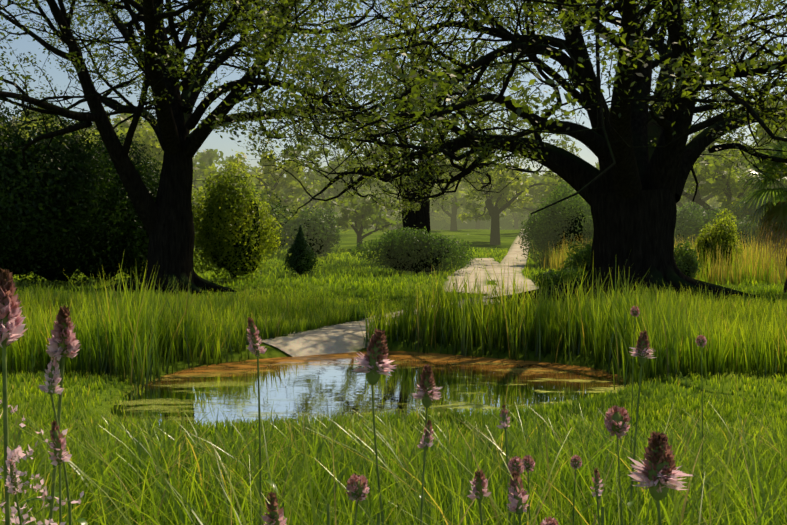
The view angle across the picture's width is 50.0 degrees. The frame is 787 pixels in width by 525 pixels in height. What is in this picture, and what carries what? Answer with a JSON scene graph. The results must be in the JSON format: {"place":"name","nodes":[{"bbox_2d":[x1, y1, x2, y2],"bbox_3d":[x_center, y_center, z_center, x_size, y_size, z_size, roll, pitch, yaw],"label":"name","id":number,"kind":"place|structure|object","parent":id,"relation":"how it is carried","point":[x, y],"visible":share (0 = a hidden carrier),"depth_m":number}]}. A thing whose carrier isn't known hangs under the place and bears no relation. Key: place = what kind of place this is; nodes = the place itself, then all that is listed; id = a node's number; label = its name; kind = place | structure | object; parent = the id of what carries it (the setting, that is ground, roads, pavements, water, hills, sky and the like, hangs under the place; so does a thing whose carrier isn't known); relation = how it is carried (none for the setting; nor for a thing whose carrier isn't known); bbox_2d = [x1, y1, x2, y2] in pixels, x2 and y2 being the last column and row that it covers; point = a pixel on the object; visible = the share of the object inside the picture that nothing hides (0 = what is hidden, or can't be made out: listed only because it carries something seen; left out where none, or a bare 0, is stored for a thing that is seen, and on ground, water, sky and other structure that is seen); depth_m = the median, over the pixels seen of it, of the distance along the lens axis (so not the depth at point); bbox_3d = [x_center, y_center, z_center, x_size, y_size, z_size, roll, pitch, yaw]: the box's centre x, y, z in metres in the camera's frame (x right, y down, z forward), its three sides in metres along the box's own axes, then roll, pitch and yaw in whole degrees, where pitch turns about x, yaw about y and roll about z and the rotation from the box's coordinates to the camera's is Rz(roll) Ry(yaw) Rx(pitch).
{"place":"outdoors","nodes":[
{"label":"outdoors","id":0,"kind":"place"},
{"bbox_2d":[0,269,706,524],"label":"flowers","id":1,"kind":"object","parent":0,"point":[14,324],"visible":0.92,"depth_m":2.00},
{"bbox_2d":[111,351,627,426],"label":"pond water","id":2,"kind":"structure","parent":0,"point":[327,384],"depth_m":8.84},
{"bbox_2d":[0,229,786,524],"bbox_3d":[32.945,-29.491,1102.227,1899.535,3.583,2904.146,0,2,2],"label":"ground","id":3,"kind":"structure","parent":0,"point":[479,238],"depth_m":10.55},
{"bbox_2d":[0,116,42,138],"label":"tree","id":4,"kind":"object","parent":3,"relation":"on","point":[27,134],"depth_m":54.98},
{"bbox_2d":[0,69,113,285],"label":"bush","id":5,"kind":"object","parent":3,"relation":"on","point":[9,151],"depth_m":24.14},
{"bbox_2d":[0,92,159,285],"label":"bush","id":6,"kind":"object","parent":3,"relation":"on","point":[60,198],"depth_m":24.26},
{"bbox_2d":[16,103,153,146],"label":"tree","id":7,"kind":"object","parent":3,"relation":"on","point":[117,121],"depth_m":66.94},
{"bbox_2d":[50,121,161,283],"bbox_3d":[-9.560,-2.054,27.826,5.978,5.522,5.259,0,2,2],"label":"bush","id":8,"kind":"object","parent":3,"relation":"on","point":[142,175],"depth_m":27.19},
{"bbox_2d":[34,113,220,216],"bbox_3d":[-21.160,-5.584,61.730,16.340,10.002,16.214,0,2,2],"label":"tree","id":9,"kind":"object","parent":3,"relation":"on","point":[145,132],"depth_m":58.03},
{"bbox_2d":[116,139,201,279],"bbox_3d":[-8.776,-1.768,29.338,3.994,4.866,3.268,0,2,2],"label":"bush","id":10,"kind":"object","parent":3,"relation":"on","point":[139,269],"depth_m":28.85},
{"bbox_2d":[151,149,255,215],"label":"tree","id":11,"kind":"object","parent":3,"relation":"on","point":[204,156],"depth_m":113.01},
{"bbox_2d":[192,163,284,202],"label":"tree","id":12,"kind":"object","parent":3,"relation":"on","point":[198,174],"depth_m":87.62},
{"bbox_2d":[191,145,292,280],"bbox_3d":[-5.374,-1.598,27.941,4.046,4.478,3.854,0,2,2],"label":"bright bush","id":13,"kind":"object","parent":3,"relation":"on","point":[239,196],"depth_m":27.28},
{"bbox_2d":[0,0,503,295],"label":"oak","id":14,"kind":"object","parent":3,"relation":"on","point":[166,217],"depth_m":21.52},
{"bbox_2d":[248,185,293,252],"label":"bush","id":15,"kind":"object","parent":3,"relation":"on","point":[273,206],"depth_m":55.32},
{"bbox_2d":[253,191,296,249],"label":"bush","id":16,"kind":"object","parent":3,"relation":"on","point":[279,204],"depth_m":56.26},
{"bbox_2d":[226,149,354,233],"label":"tree","id":17,"kind":"object","parent":3,"relation":"on","point":[290,182],"depth_m":70.84},
{"bbox_2d":[253,171,337,216],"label":"tree","id":18,"kind":"object","parent":3,"relation":"on","point":[336,208],"depth_m":135.09},
{"bbox_2d":[280,224,322,275],"bbox_3d":[-3.750,-0.562,33.356,1.842,2.201,1.844,0,2,2],"label":"conifer","id":19,"kind":"object","parent":3,"relation":"on","point":[301,244],"depth_m":33.09},
{"bbox_2d":[276,203,345,257],"bbox_3d":[-5.327,-1.921,51.679,4.900,3.392,5.004,0,2,2],"label":"bush","id":20,"kind":"object","parent":3,"relation":"on","point":[326,219],"depth_m":50.91},
{"bbox_2d":[279,143,385,210],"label":"tree","id":21,"kind":"object","parent":3,"relation":"on","point":[338,185],"depth_m":92.45},
{"bbox_2d":[325,197,348,217],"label":"tree","id":22,"kind":"object","parent":3,"relation":"on","point":[337,210],"depth_m":201.80},
{"bbox_2d":[322,190,402,248],"bbox_3d":[-2.020,-2.866,62.267,6.164,4.519,8.426,-1,2,-21],"label":"tree","id":23,"kind":"object","parent":3,"relation":"on","point":[371,214],"depth_m":60.64},
{"bbox_2d":[351,183,396,229],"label":"tree","id":24,"kind":"object","parent":3,"relation":"on","point":[374,226],"depth_m":264.14},
{"bbox_2d":[340,170,431,229],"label":"tree","id":25,"kind":"object","parent":3,"relation":"on","point":[367,191],"depth_m":139.17},
{"bbox_2d":[0,389,786,524],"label":"grass blades","id":26,"kind":"object","parent":3,"relation":"on","point":[86,515],"depth_m":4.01},
{"bbox_2d":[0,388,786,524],"bbox_3d":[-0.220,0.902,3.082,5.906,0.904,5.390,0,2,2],"label":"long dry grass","id":27,"kind":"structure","parent":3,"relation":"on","point":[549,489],"depth_m":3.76},
{"bbox_2d":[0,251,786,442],"bbox_3d":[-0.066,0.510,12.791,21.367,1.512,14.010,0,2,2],"label":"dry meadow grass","id":28,"kind":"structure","parent":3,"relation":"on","point":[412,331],"depth_m":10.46},
{"bbox_2d":[13,247,785,316],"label":"lawn grass tufts","id":29,"kind":"object","parent":3,"relation":"on","point":[339,269],"visible":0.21,"depth_m":28.43},
{"bbox_2d":[239,8,580,262],"bbox_3d":[2.139,-6.134,44.937,18.026,12.916,18.556,0,2,2],"label":"oak","id":30,"kind":"object","parent":3,"relation":"on","point":[493,179],"depth_m":43.51},
{"bbox_2d":[346,225,481,274],"bbox_3d":[0.877,-0.514,32.722,5.521,2.032,2.935,0,2,2],"label":"bush","id":31,"kind":"object","parent":3,"relation":"on","point":[407,240],"depth_m":32.13},
{"bbox_2d":[369,192,463,222],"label":"tree","id":32,"kind":"object","parent":3,"relation":"on","point":[439,216],"depth_m":188.08},
{"bbox_2d":[391,196,445,229],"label":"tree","id":33,"kind":"object","parent":3,"relation":"on","point":[434,223],"visible":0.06,"depth_m":227.78},
{"bbox_2d":[432,217,467,229],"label":"hedge","id":34,"kind":"object","parent":3,"relation":"on","point":[458,226],"visible":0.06,"depth_m":246.49},
{"bbox_2d":[429,157,486,230],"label":"tree","id":35,"kind":"object","parent":3,"relation":"on","point":[461,198],"depth_m":107.33},
{"bbox_2d":[442,187,511,229],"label":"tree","id":36,"kind":"object","parent":3,"relation":"on","point":[486,224],"visible":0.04,"depth_m":246.39},
{"bbox_2d":[174,0,786,304],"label":"oak","id":37,"kind":"object","parent":3,"relation":"on","point":[630,190],"depth_m":16.95},
{"bbox_2d":[444,190,516,228],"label":"tree","id":38,"kind":"object","parent":3,"relation":"on","point":[506,211],"depth_m":159.02},
{"bbox_2d":[466,216,513,229],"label":"hedge","id":39,"kind":"object","parent":3,"relation":"on","point":[505,224],"visible":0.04,"depth_m":260.04},
{"bbox_2d":[439,150,563,244],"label":"tree","id":40,"kind":"object","parent":3,"relation":"on","point":[520,186],"depth_m":71.63},
{"bbox_2d":[510,218,527,228],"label":"hedge","id":41,"kind":"object","parent":3,"relation":"on","point":[519,224],"visible":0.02,"depth_m":261.84},
{"bbox_2d":[502,198,541,229],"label":"tree","id":42,"kind":"object","parent":3,"relation":"on","point":[515,215],"depth_m":198.68},
{"bbox_2d":[516,173,541,221],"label":"tree","id":43,"kind":"object","parent":3,"relation":"on","point":[535,176],"depth_m":125.53},
{"bbox_2d":[513,179,593,262],"bbox_3d":[8.654,-2.241,42.427,5.217,4.910,4.413,0,2,2],"label":"path bush","id":44,"kind":"object","parent":3,"relation":"on","point":[539,225],"depth_m":41.59},
{"bbox_2d":[531,264,586,287],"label":"plants","id":45,"kind":"object","parent":3,"relation":"on","point":[555,276],"depth_m":21.31},
{"bbox_2d":[559,236,592,277],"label":"oak bush","id":46,"kind":"object","parent":3,"relation":"on","point":[584,255],"depth_m":23.10},
{"bbox_2d":[594,129,723,210],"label":"tree","id":47,"kind":"object","parent":3,"relation":"on","point":[696,134],"depth_m":115.06},
{"bbox_2d":[532,234,786,285],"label":"tall dry grass","id":48,"kind":"structure","parent":3,"relation":"on","point":[741,265],"depth_m":28.05},
{"bbox_2d":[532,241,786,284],"bbox_3d":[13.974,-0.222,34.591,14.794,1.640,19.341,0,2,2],"label":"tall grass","id":49,"kind":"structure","parent":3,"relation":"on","point":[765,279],"depth_m":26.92},
{"bbox_2d":[674,239,704,277],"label":"bush","id":50,"kind":"object","parent":3,"relation":"on","point":[693,262],"depth_m":25.03},
{"bbox_2d":[674,201,712,242],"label":"bush","id":51,"kind":"object","parent":3,"relation":"on","point":[690,205],"depth_m":70.53},
{"bbox_2d":[688,199,751,276],"bbox_3d":[11.247,-0.779,29.165,2.250,2.887,2.216,0,2,2],"label":"bush","id":52,"kind":"object","parent":3,"relation":"on","point":[724,227],"depth_m":28.78},
{"bbox_2d":[674,199,773,249],"bbox_3d":[20.208,-2.015,51.696,6.728,3.835,5.012,0,2,2],"label":"bush","id":53,"kind":"object","parent":3,"relation":"on","point":[693,225],"depth_m":51.21},
{"bbox_2d":[682,106,786,219],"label":"tree","id":54,"kind":"object","parent":3,"relation":"on","point":[715,187],"depth_m":57.04},
{"bbox_2d":[716,186,786,251],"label":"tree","id":55,"kind":"object","parent":3,"relation":"on","point":[749,210],"depth_m":54.49},
{"bbox_2d":[727,136,786,292],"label":"palm","id":56,"kind":"object","parent":3,"relation":"on","point":[775,216],"depth_m":20.93},
{"bbox_2d":[0,0,786,182],"label":"sky","id":57,"kind":"structure","parent":0,"point":[224,144]},
{"bbox_2d":[261,228,538,356],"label":"path","id":58,"kind":"structure","parent":0,"point":[346,337],"depth_m":14.16},
{"bbox_2d":[481,169,556,213],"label":"tree","id":59,"kind":"object","parent":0,"point":[533,191],"depth_m":92.17},
{"bbox_2d":[538,168,598,203],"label":"tree","id":60,"kind":"object","parent":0,"point":[547,192],"depth_m":71.37},
{"bbox_2d":[595,139,759,209],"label":"tree","id":61,"kind":"object","parent":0,"point":[684,198],"depth_m":83.59},
{"bbox_2d":[702,147,757,218],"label":"tree","id":62,"kind":"object","parent":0,"point":[712,202],"depth_m":114.84},
{"bbox_2d":[709,96,783,198],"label":"tree","id":63,"kind":"object","parent":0,"point":[754,159],"depth_m":74.07}
]}

